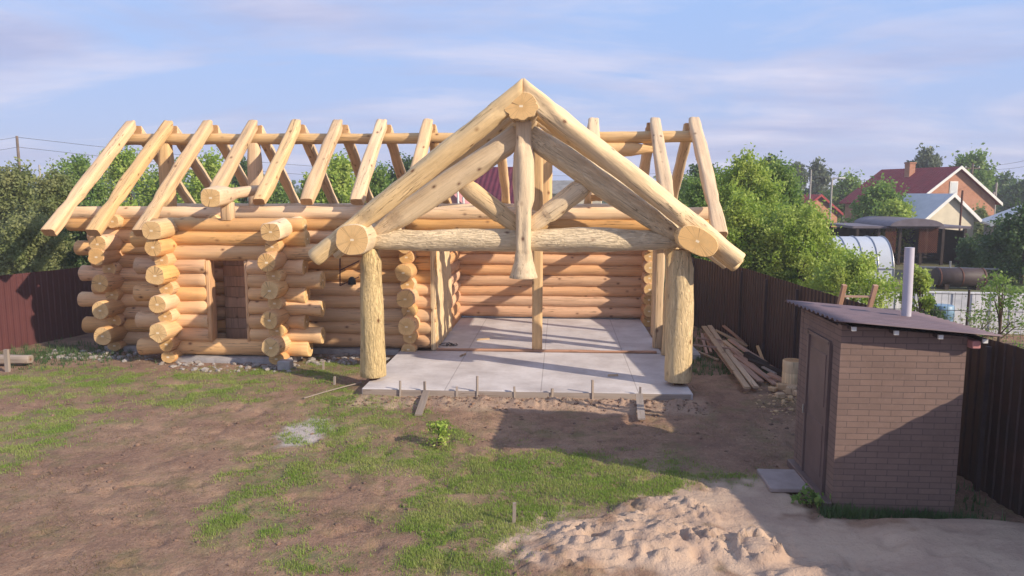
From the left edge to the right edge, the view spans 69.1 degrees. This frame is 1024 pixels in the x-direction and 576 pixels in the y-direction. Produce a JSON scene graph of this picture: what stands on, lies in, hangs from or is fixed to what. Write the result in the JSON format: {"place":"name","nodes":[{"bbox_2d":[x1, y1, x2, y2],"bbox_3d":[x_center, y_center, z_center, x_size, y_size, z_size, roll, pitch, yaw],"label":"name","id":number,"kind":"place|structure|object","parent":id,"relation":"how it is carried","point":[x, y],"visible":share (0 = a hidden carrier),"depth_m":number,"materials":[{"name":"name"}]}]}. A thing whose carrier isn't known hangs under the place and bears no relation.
{"place":"outdoors","nodes":[
{"label":"outdoors","id":0,"kind":"place"},
{"bbox_2d":[0,356,758,575],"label":"grass","id":1,"kind":"structure","parent":0,"point":[421,522],"depth_m":10.65,"materials":[{"name":"plant"}]},
{"bbox_2d":[474,167,513,203],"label":"maroon roof house","id":2,"kind":"structure","parent":0,"point":[489,181],"depth_m":40.96,"materials":[{"name":"red metal"}]},
{"bbox_2d":[0,199,1023,575],"bbox_3d":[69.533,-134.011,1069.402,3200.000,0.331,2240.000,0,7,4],"label":"ground","id":3,"kind":"structure","parent":0,"point":[720,525],"depth_m":9.94,"materials":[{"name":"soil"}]},
{"bbox_2d":[3,349,10,371],"bbox_3d":[-11.343,1.674,16.719,0.092,0.600,0.072,0,7,4],"label":"wooden stake","id":4,"kind":"object","parent":3,"relation":"on","point":[6,354],"visible":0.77,"depth_m":16.69,"materials":[{"name":"wood"}]},
{"bbox_2d":[0,354,33,363],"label":"old beam","id":5,"kind":"structure","parent":3,"relation":"on","point":[21,359],"depth_m":17.12,"materials":[{"name":"wood"}]},
{"bbox_2d":[15,136,20,171],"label":"utility pole","id":6,"kind":"object","parent":3,"relation":"on","point":[17,149],"visible":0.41,"depth_m":53.52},
{"bbox_2d":[18,137,694,171],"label":"power line","id":7,"kind":"object","parent":6,"relation":"attached to","point":[137,150],"visible":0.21,"depth_m":56.08,"materials":[{"name":"metal"}]},
{"bbox_2d":[0,157,47,274],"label":"leafy tree","id":8,"kind":"object","parent":3,"relation":"on","point":[13,188],"visible":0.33,"depth_m":26.59,"materials":[{"name":"green plant"}]},
{"bbox_2d":[0,206,81,274],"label":"leafy tree","id":9,"kind":"object","parent":3,"relation":"on","point":[25,247],"visible":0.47,"depth_m":21.50,"materials":[{"name":"green plant"}]},
{"bbox_2d":[0,267,93,350],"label":"maroon fence","id":10,"kind":"object","parent":3,"relation":"on","point":[40,307],"visible":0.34,"depth_m":19.84,"materials":[{"name":"metal"}]},
{"bbox_2d":[19,163,86,269],"bbox_3d":[-15.134,-1.640,24.964,2.715,5.082,2.373,0,7,4],"label":"leafy tree","id":11,"kind":"object","parent":3,"relation":"on","point":[52,194],"visible":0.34,"depth_m":24.45,"materials":[{"name":"green plant"}]},
{"bbox_2d":[55,203,91,267],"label":"leafy tree","id":12,"kind":"object","parent":3,"relation":"on","point":[83,259],"visible":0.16,"depth_m":23.10,"materials":[{"name":"green plant"}]},
{"bbox_2d":[38,152,111,206],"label":"leafy tree","id":13,"kind":"object","parent":3,"relation":"on","point":[79,166],"visible":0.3,"depth_m":40.96,"materials":[{"name":"green plant"}]},
{"bbox_2d":[90,145,157,205],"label":"leafy tree","id":14,"kind":"object","parent":3,"relation":"on","point":[120,164],"visible":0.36,"depth_m":42.75,"materials":[{"name":"green plant"}]},
{"bbox_2d":[136,154,193,205],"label":"leafy tree","id":15,"kind":"object","parent":3,"relation":"on","point":[156,182],"visible":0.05,"depth_m":44.23,"materials":[{"name":"green plant"}]},
{"bbox_2d":[176,147,245,203],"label":"leafy tree","id":16,"kind":"object","parent":3,"relation":"on","point":[211,166],"visible":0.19,"depth_m":40.18,"materials":[{"name":"green plant"}]},
{"bbox_2d":[41,349,390,371],"bbox_3d":[-7.207,1.742,17.693,9.909,0.168,1.959,0,7,4],"label":"rubble","id":17,"kind":"object","parent":3,"relation":"on","point":[343,360],"visible":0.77,"depth_m":17.67,"materials":[{"name":"stone"}]},
{"bbox_2d":[230,156,278,203],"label":"leafy tree","id":18,"kind":"object","parent":3,"relation":"on","point":[243,164],"visible":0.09,"depth_m":46.22,"materials":[{"name":"green plant"}]},
{"bbox_2d":[267,181,293,203],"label":"leafy tree","id":19,"kind":"object","parent":3,"relation":"on","point":[281,196],"visible":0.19,"depth_m":48.02,"materials":[{"name":"green plant"}]},
{"bbox_2d":[277,359,293,369],"bbox_3d":[-5.165,1.754,16.961,0.300,0.220,0.250,0,7,4],"label":"concrete block","id":20,"kind":"object","parent":3,"relation":"on","point":[285,364],"depth_m":16.84,"materials":[{"name":"concrete"}]},
{"bbox_2d":[296,172,320,201],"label":"leafy tree","id":21,"kind":"object","parent":3,"relation":"on","point":[305,177],"visible":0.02,"depth_m":40.13,"materials":[{"name":"green plant"}]},
{"bbox_2d":[303,382,361,397],"bbox_3d":[-3.596,2.050,15.022,0.031,0.024,1.494,5,9,35],"label":"thin lath","id":22,"kind":"object","parent":3,"relation":"on","point":[332,389],"visible":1,"depth_m":14.98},
{"bbox_2d":[302,148,365,203],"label":"leafy tree","id":23,"kind":"object","parent":3,"relation":"on","point":[341,179],"visible":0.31,"depth_m":37.64,"materials":[{"name":"green plant"}]},
{"bbox_2d":[351,161,396,196],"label":"leafy tree","id":24,"kind":"object","parent":3,"relation":"on","point":[379,183],"visible":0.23,"depth_m":41.73,"materials":[{"name":"green plant"}]},
{"bbox_2d":[40,78,744,384],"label":"log house","id":25,"kind":"structure","parent":3,"relation":"on","point":[218,271],"depth_m":17.66,"materials":[{"name":"wood"}]},
{"bbox_2d":[339,258,358,285],"bbox_3d":[-3.977,-0.393,18.193,0.515,0.702,0.032,0,7,4],"label":"wall bracket","id":26,"kind":"object","parent":25,"relation":"attached to","point":[340,269],"depth_m":18.19,"materials":[{"name":"metal"}]},
{"bbox_2d":[348,277,355,284],"bbox_3d":[-3.913,-0.181,18.196,0.190,0.190,0.200,0,7,4],"label":"lamp cover","id":27,"kind":"object","parent":26,"relation":"hanging from","point":[351,280],"visible":1,"depth_m":18.12,"materials":[{"name":"black plastic"}]},
{"bbox_2d":[385,152,412,184],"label":"leafy tree","id":28,"kind":"object","parent":3,"relation":"on","point":[407,163],"visible":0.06,"depth_m":43.45,"materials":[{"name":"green plant"}]},
{"bbox_2d":[104,316,700,363],"bbox_3d":[-3.257,1.383,20.537,15.900,0.260,6.520,0,7,4],"label":"foundation strip","id":29,"kind":"object","parent":3,"relation":"on","point":[212,358],"visible":0.2,"depth_m":17.92,"materials":[{"name":"concrete"}]},
{"bbox_2d":[415,390,429,415],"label":"leaning board","id":30,"kind":"object","parent":3,"relation":"on","point":[422,403],"visible":1,"depth_m":13.88,"materials":[{"name":"wood"}]},
{"bbox_2d":[0,391,852,574],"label":"soil clods","id":31,"kind":"object","parent":3,"relation":"on","point":[279,543],"visible":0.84,"depth_m":12.26,"materials":[{"name":"soil"}]},
{"bbox_2d":[426,415,455,445],"bbox_3d":[-1.139,2.321,11.811,0.490,0.574,0.540,0,7,4],"label":"leafy weed","id":32,"kind":"object","parent":3,"relation":"on","point":[440,440],"visible":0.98,"depth_m":11.77,"materials":[{"name":"green plant"}]},
{"bbox_2d":[28,172,864,204],"bbox_3d":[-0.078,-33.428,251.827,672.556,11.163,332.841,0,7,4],"label":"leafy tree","id":33,"kind":"object","parent":3,"relation":"on","point":[297,188],"visible":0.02,"depth_m":172.88,"materials":[{"name":"plant"}]},
{"bbox_2d":[450,193,470,203],"bbox_3d":[-2.353,-2.863,37.229,3.200,4.150,2.430,5,9,33],"label":"pink annex","id":34,"kind":"object","parent":3,"relation":"on","point":[454,198],"visible":0.01,"depth_m":36.00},
{"bbox_2d":[0,328,1009,521],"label":"weeds","id":35,"kind":"object","parent":3,"relation":"on","point":[848,511],"visible":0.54,"depth_m":10.27,"materials":[{"name":"green plant"}]},
{"bbox_2d":[512,502,515,523],"bbox_3d":[0.026,2.779,9.093,0.045,0.320,0.042,2,7,3],"label":"wooden stake","id":36,"kind":"object","parent":3,"relation":"on","point":[514,513],"visible":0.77,"depth_m":9.07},
{"bbox_2d":[362,350,692,399],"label":"porch slab","id":37,"kind":"structure","parent":3,"relation":"on","point":[520,372],"depth_m":16.13,"materials":[{"name":"concrete"}]},
{"bbox_2d":[362,389,690,399],"bbox_3d":[0.240,2.117,14.593,6.450,0.165,0.060,0,7,4],"label":"formwork board","id":38,"kind":"object","parent":37,"relation":"attached to","point":[540,395],"visible":0.6,"depth_m":14.56,"materials":[{"name":"wood"}]},
{"bbox_2d":[433,318,660,353],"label":"room slab","id":39,"kind":"structure","parent":3,"relation":"on","point":[592,334],"depth_m":20.44,"materials":[{"name":"concrete"}]},
{"bbox_2d":[636,393,644,419],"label":"leaning board","id":40,"kind":"object","parent":3,"relation":"on","point":[640,407],"visible":1,"depth_m":13.63,"materials":[{"name":"wood"}]},
{"bbox_2d":[678,172,694,205],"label":"leafy tree","id":41,"kind":"object","parent":3,"relation":"on","point":[681,192],"visible":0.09,"depth_m":44.73,"materials":[{"name":"green plant"}]},
{"bbox_2d":[686,159,717,182],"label":"leafy tree","id":42,"kind":"object","parent":3,"relation":"on","point":[695,168],"visible":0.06,"depth_m":46.53,"materials":[{"name":"green plant"}]},
{"bbox_2d":[678,162,731,260],"bbox_3d":[7.940,-2.464,30.422,3.512,5.310,3.611,-5,9,-34],"label":"leafy tree","id":43,"kind":"object","parent":3,"relation":"on","point":[696,198],"visible":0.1,"depth_m":29.94,"materials":[{"name":"green plant"}]},
{"bbox_2d":[704,337,732,373],"bbox_3d":[4.995,1.571,18.009,0.103,0.068,3.650,1,9,5],"label":"loose board","id":44,"kind":"object","parent":3,"relation":"on","point":[710,343],"visible":0.51,"depth_m":17.81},
{"bbox_2d":[701,326,750,388],"bbox_3d":[4.984,1.525,17.648,0.134,0.045,5.712,1,10,6],"label":"loose board","id":45,"kind":"object","parent":3,"relation":"on","point":[734,369],"visible":1,"depth_m":16.93,"materials":[{"name":"wood"}]},
{"bbox_2d":[722,325,744,342],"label":"loose board","id":46,"kind":"object","parent":3,"relation":"on","point":[732,332],"visible":0.82,"depth_m":19.45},
{"bbox_2d":[694,188,774,271],"bbox_3d":[7.139,-1.022,23.576,2.645,4.315,2.675,-7,10,-42],"label":"leafy tree","id":47,"kind":"object","parent":3,"relation":"on","point":[740,210],"visible":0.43,"depth_m":23.15,"materials":[{"name":"green plant"}]},
{"bbox_2d":[716,339,763,381],"bbox_3d":[5.229,1.651,17.353,0.144,0.071,3.806,0,9,2],"label":"loose board","id":48,"kind":"object","parent":3,"relation":"on","point":[754,376],"visible":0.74,"depth_m":16.14,"materials":[{"name":"wood"}]},
{"bbox_2d":[692,344,739,349],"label":"loose board","id":49,"kind":"object","parent":48,"relation":"on","point":[711,346],"visible":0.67,"depth_m":17.99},
{"bbox_2d":[722,340,743,354],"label":"loose board","id":50,"kind":"object","parent":49,"relation":"on","point":[727,343],"visible":0.53,"depth_m":18.37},
{"bbox_2d":[708,325,758,387],"bbox_3d":[5.208,1.544,17.860,0.124,0.081,5.943,1,9,6],"label":"loose board","id":51,"kind":"object","parent":48,"relation":"on","point":[745,374],"visible":0.92,"depth_m":16.92,"materials":[{"name":"wood"}]},
{"bbox_2d":[705,142,794,257],"bbox_3d":[8.401,-2.203,26.431,3.332,5.835,3.525,0,7,4],"label":"leafy tree","id":52,"kind":"object","parent":3,"relation":"on","point":[753,176],"visible":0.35,"depth_m":25.73,"materials":[{"name":"green plant"}]},
{"bbox_2d":[743,351,771,364],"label":"loose board","id":53,"kind":"object","parent":3,"relation":"on","point":[748,355],"visible":0.59,"depth_m":17.09,"materials":[{"name":"brown wood"}]},
{"bbox_2d":[727,339,773,366],"bbox_3d":[5.618,1.537,17.609,0.132,0.051,2.158,-1,13,-8],"label":"loose board","id":54,"kind":"object","parent":53,"relation":"on","point":[733,342],"visible":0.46,"depth_m":18.36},
{"bbox_2d":[737,345,765,360],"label":"loose board","id":55,"kind":"object","parent":54,"relation":"on","point":[744,349],"visible":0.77,"depth_m":17.48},
{"bbox_2d":[748,359,781,376],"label":"loose board","id":56,"kind":"object","parent":3,"relation":"on","point":[759,364],"visible":0.64,"depth_m":16.53,"materials":[{"name":"brown wood"}]},
{"bbox_2d":[755,369,775,384],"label":"loose board","id":57,"kind":"object","parent":3,"relation":"on","point":[762,373],"visible":0.86,"depth_m":15.80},
{"bbox_2d":[733,355,776,381],"bbox_3d":[5.358,1.772,16.524,0.145,0.056,2.058,-1,10,-5],"label":"loose board","id":58,"kind":"object","parent":57,"relation":"on","point":[750,366],"visible":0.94,"depth_m":16.52,"materials":[{"name":"wood"}]},
{"bbox_2d":[729,348,758,368],"bbox_3d":[5.364,1.637,17.222,0.124,0.042,1.570,-1,13,-5],"label":"loose board","id":59,"kind":"object","parent":58,"relation":"on","point":[737,353],"visible":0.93,"depth_m":17.40,"materials":[{"name":"wood"}]},
{"bbox_2d":[743,382,796,421],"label":"wood scraps","id":60,"kind":"object","parent":3,"relation":"on","point":[783,401],"visible":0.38,"depth_m":14.27,"materials":[{"name":"wood"}]},
{"bbox_2d":[739,198,811,282],"bbox_3d":[8.129,-0.806,24.250,3.574,4.266,3.810,-6,10,-40],"label":"leafy tree","id":61,"kind":"object","parent":3,"relation":"on","point":[785,273],"visible":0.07,"depth_m":23.23,"materials":[{"name":"green plant"}]},
{"bbox_2d":[761,151,797,182],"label":"leafy tree","id":62,"kind":"object","parent":3,"relation":"on","point":[769,158],"visible":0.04,"depth_m":57.73,"materials":[{"name":"green plant"}]},
{"bbox_2d":[775,392,785,397],"bbox_3d":[5.257,2.102,14.589,0.180,0.096,0.120,-1,7,-5],"label":"wood chunk","id":63,"kind":"object","parent":3,"relation":"on","point":[779,394],"visible":1,"depth_m":14.53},
{"bbox_2d":[776,383,787,389],"bbox_3d":[5.519,2.010,15.177,0.240,0.128,0.160,0,7,4],"label":"wood chunk","id":64,"kind":"object","parent":3,"relation":"on","point":[781,386],"visible":0.62,"depth_m":15.10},
{"bbox_2d":[757,469,808,492],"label":"paving slab","id":65,"kind":"structure","parent":3,"relation":"on","point":[784,480],"depth_m":10.24,"materials":[{"name":"concrete"}]},
{"bbox_2d":[756,155,823,252],"bbox_3d":[10.466,-2.579,30.183,3.836,5.604,3.352,0,7,4],"label":"leafy tree","id":66,"kind":"object","parent":3,"relation":"on","point":[795,192],"visible":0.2,"depth_m":29.55,"materials":[{"name":"green plant"}]},
{"bbox_2d":[782,371,797,384],"bbox_3d":[5.756,1.839,15.287,0.388,0.240,0.400,-4,8,-28],"label":"log round","id":67,"kind":"object","parent":3,"relation":"on","point":[788,378],"visible":0.48,"depth_m":15.12,"materials":[{"name":"wood"}]},
{"bbox_2d":[767,372,781,381],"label":"loose board","id":68,"kind":"object","parent":67,"relation":"on","point":[775,376],"visible":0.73,"depth_m":15.58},
{"bbox_2d":[782,358,798,373],"bbox_3d":[5.759,1.596,15.257,0.406,0.240,0.412,0,7,4],"label":"log round","id":69,"kind":"object","parent":67,"relation":"on","point":[790,365],"visible":0.66,"depth_m":15.11,"materials":[{"name":"wood"}]},
{"bbox_2d":[785,384,796,394],"bbox_3d":[5.602,2.033,14.874,0.200,0.160,0.300,4,9,30],"label":"wood chunk","id":70,"kind":"object","parent":3,"relation":"on","point":[790,388],"visible":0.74,"depth_m":14.77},
{"bbox_2d":[741,197,853,289],"bbox_3d":[8.754,-0.839,23.082,3.437,3.968,3.730,-4,8,-26],"label":"leafy tree","id":71,"kind":"object","parent":3,"relation":"on","point":[809,229],"visible":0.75,"depth_m":22.41,"materials":[{"name":"green plant"}]},
{"bbox_2d":[787,160,809,188],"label":"leafy tree","id":72,"kind":"object","parent":3,"relation":"on","point":[805,177],"visible":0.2,"depth_m":95.98,"materials":[{"name":"green plant"}]},
{"bbox_2d":[790,483,830,507],"bbox_3d":[3.814,2.715,9.551,0.476,0.371,0.488,0,7,4],"label":"leafy weed","id":73,"kind":"object","parent":3,"relation":"on","point":[815,498],"visible":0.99,"depth_m":9.55,"materials":[{"name":"green plant"}]},
{"bbox_2d":[802,156,835,196],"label":"leafy tree","id":74,"kind":"object","parent":3,"relation":"on","point":[819,170],"visible":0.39,"depth_m":91.03,"materials":[{"name":"green plant"}]},
{"bbox_2d":[801,194,843,226],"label":"red roof house","id":75,"kind":"structure","parent":3,"relation":"on","point":[819,198],"depth_m":78.08,"materials":[{"name":"orange brick"}]},
{"bbox_2d":[829,177,844,219],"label":"street lamp","id":76,"kind":"object","parent":3,"relation":"on","point":[830,204],"visible":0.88,"depth_m":56.07,"materials":[{"name":"metal"}]},
{"bbox_2d":[818,167,864,222],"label":"leafy tree","id":77,"kind":"object","parent":3,"relation":"on","point":[849,185],"visible":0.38,"depth_m":81.07,"materials":[{"name":"green plant"}]},
{"bbox_2d":[813,236,894,281],"bbox_3d":[14.806,-1.450,34.716,4.682,1.994,3.075,0,7,4],"label":"greenhouse","id":78,"kind":"object","parent":3,"relation":"on","point":[878,244],"visible":0.25,"depth_m":33.56,"materials":[{"name":"plastic"}]},
{"bbox_2d":[691,257,1023,517],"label":"brown fence","id":79,"kind":"object","parent":3,"relation":"on","point":[751,309],"visible":0.37,"depth_m":10.42,"materials":[{"name":"metal"}]},
{"bbox_2d":[797,243,917,307],"bbox_3d":[9.331,0.145,20.163,2.636,2.756,3.121,-5,9,-34],"label":"leafy tree","id":80,"kind":"object","parent":3,"relation":"on","point":[852,271],"visible":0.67,"depth_m":19.74,"materials":[{"name":"green plant"}]},
{"bbox_2d":[837,284,878,307],"bbox_3d":[5.222,1.187,11.898,0.541,2.617,1.030,-1,7,-7],"label":"wooden ladder","id":81,"kind":"object","parent":3,"relation":"on","point":[871,296],"visible":0.2,"depth_m":11.35,"materials":[{"name":"wood"}]},
{"bbox_2d":[843,173,912,222],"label":"leafy tree","id":82,"kind":"object","parent":3,"relation":"on","point":[874,196],"visible":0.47,"depth_m":49.69,"materials":[{"name":"green plant"}]},
{"bbox_2d":[784,247,1002,514],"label":"brick shed","id":83,"kind":"structure","parent":3,"relation":"on","point":[879,405],"depth_m":9.31,"materials":[{"name":"brown brick"}]},
{"bbox_2d":[802,335,827,488],"bbox_3d":[4.099,1.655,10.071,0.103,1.980,0.860,0,7,4],"label":"door","id":84,"kind":"structure","parent":83,"relation":"in","point":[818,349],"depth_m":10.03,"materials":[{"name":"wood"}]},
{"bbox_2d":[872,193,916,258],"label":"leafy tree","id":85,"kind":"object","parent":3,"relation":"on","point":[893,208],"visible":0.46,"depth_m":44.12,"materials":[{"name":"green plant"}]},
{"bbox_2d":[827,216,971,264],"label":"garden canopy","id":86,"kind":"object","parent":3,"relation":"on","point":[936,240],"visible":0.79,"depth_m":41.66,"materials":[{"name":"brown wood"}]},
{"bbox_2d":[894,264,939,315],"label":"leafy tree","id":87,"kind":"object","parent":3,"relation":"on","point":[922,279],"visible":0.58,"depth_m":17.69,"materials":[{"name":"green plant"}]},
{"bbox_2d":[839,162,1002,222],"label":"brick house","id":88,"kind":"structure","parent":3,"relation":"on","point":[957,180],"depth_m":63.92,"materials":[{"name":"red"}]},
{"bbox_2d":[949,181,957,193],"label":"window","id":89,"kind":"structure","parent":88,"relation":"in","point":[953,188],"depth_m":62.98,"materials":[{"name":"white paint"}]},
{"bbox_2d":[824,290,1023,343],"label":"fence","id":90,"kind":"object","parent":3,"relation":"on","point":[968,303],"visible":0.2,"depth_m":19.23,"materials":[{"name":"metal"}]},
{"bbox_2d":[904,142,945,167],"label":"leafy tree","id":91,"kind":"object","parent":3,"relation":"on","point":[927,158],"visible":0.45,"depth_m":85.06,"materials":[{"name":"green plant"}]},
{"bbox_2d":[834,291,1023,334],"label":"panel fence","id":92,"kind":"object","parent":3,"relation":"on","point":[957,299],"visible":0.12,"depth_m":21.15,"materials":[{"name":"metal"}]},
{"bbox_2d":[917,303,951,319],"bbox_3d":[11.319,0.880,20.157,1.398,1.302,0.990,-7,10,-43],"label":"creeper bush","id":93,"kind":"object","parent":3,"relation":"on","point":[935,311],"visible":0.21,"depth_m":19.98,"materials":[{"name":"green plant"}]},
{"bbox_2d":[903,193,981,236],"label":"white gable house","id":94,"kind":"structure","parent":3,"relation":"on","point":[943,208],"depth_m":48.19,"materials":[{"name":"paint"}]},
{"bbox_2d":[959,190,963,229],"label":"stove pipe","id":95,"kind":"object","parent":94,"relation":"on","point":[961,204],"visible":0.59,"depth_m":45.06,"materials":[{"name":"metal"}]},
{"bbox_2d":[934,304,954,321],"bbox_3d":[11.828,0.923,20.467,0.590,0.930,0.590,0,7,4],"label":"blue barrel","id":96,"kind":"object","parent":3,"relation":"on","point":[949,313],"visible":0.18,"depth_m":20.18,"materials":[{"name":"plastic"}]},
{"bbox_2d":[930,261,987,289],"bbox_3d":[18.654,-0.498,31.055,1.963,1.240,0.840,0,7,4],"label":"steel tank","id":97,"kind":"object","parent":3,"relation":"on","point":[945,278],"visible":0.88,"depth_m":30.75,"materials":[{"name":"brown metal"}]},
{"bbox_2d":[953,232,980,267],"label":"leafy tree","id":98,"kind":"object","parent":3,"relation":"on","point":[966,252],"visible":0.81,"depth_m":36.43,"materials":[{"name":"green plant"}]},
{"bbox_2d":[920,266,1020,282],"bbox_3d":[21.046,-0.654,33.910,4.334,0.619,0.100,4,9,31],"label":"garden rail","id":99,"kind":"object","parent":3,"relation":"on","point":[962,267],"visible":0.24,"depth_m":34.22,"materials":[{"name":"metal"}]},
{"bbox_2d":[948,142,1000,192],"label":"leafy tree","id":100,"kind":"object","parent":3,"relation":"on","point":[984,176],"visible":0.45,"depth_m":80.07,"materials":[{"name":"green plant"}]},
{"bbox_2d":[942,288,1023,342],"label":"weedy bush","id":101,"kind":"object","parent":3,"relation":"on","point":[990,328],"visible":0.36,"depth_m":19.79,"materials":[{"name":"green plant"}]},
{"bbox_2d":[970,200,999,238],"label":"leafy tree","id":102,"kind":"object","parent":3,"relation":"on","point":[981,213],"visible":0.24,"depth_m":57.02,"materials":[{"name":"green plant"}]},
{"bbox_2d":[961,267,1023,347],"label":"leafy tree","id":103,"kind":"object","parent":3,"relation":"on","point":[1000,304],"visible":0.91,"depth_m":16.94,"materials":[{"name":"green plant"}]},
{"bbox_2d":[970,208,1021,279],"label":"leafy tree","id":104,"kind":"object","parent":3,"relation":"on","point":[992,243],"visible":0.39,"depth_m":34.35,"materials":[{"name":"green plant"}]},
{"bbox_2d":[987,195,1023,284],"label":"leafy tree","id":105,"kind":"object","parent":3,"relation":"on","point":[1013,232],"visible":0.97,"depth_m":32.61,"materials":[{"name":"green plant"}]},
{"bbox_2d":[991,164,1022,213],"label":"leafy tree","id":106,"kind":"object","parent":3,"relation":"on","point":[1003,181],"visible":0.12,"depth_m":94.02,"materials":[{"name":"green plant"}]},
{"bbox_2d":[995,174,1023,212],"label":"leafy tree","id":107,"kind":"object","parent":3,"relation":"on","point":[1016,190],"visible":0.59,"depth_m":85.40,"materials":[{"name":"green plant"}]},
{"bbox_2d":[0,0,1023,189],"label":"sky","id":108,"kind":"structure","parent":0,"point":[857,85],"materials":[{"name":"blue"}]},
{"bbox_2d":[552,180,601,203],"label":"grey barn","id":109,"kind":"structure","parent":0,"point":[558,186],"depth_m":70.12,"materials":[{"name":"stone"}]},
{"bbox_2d":[982,206,1021,234],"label":"grey roof house","id":110,"kind":"structure","parent":0,"point":[985,220],"depth_m":47.80,"materials":[{"name":"metal"}]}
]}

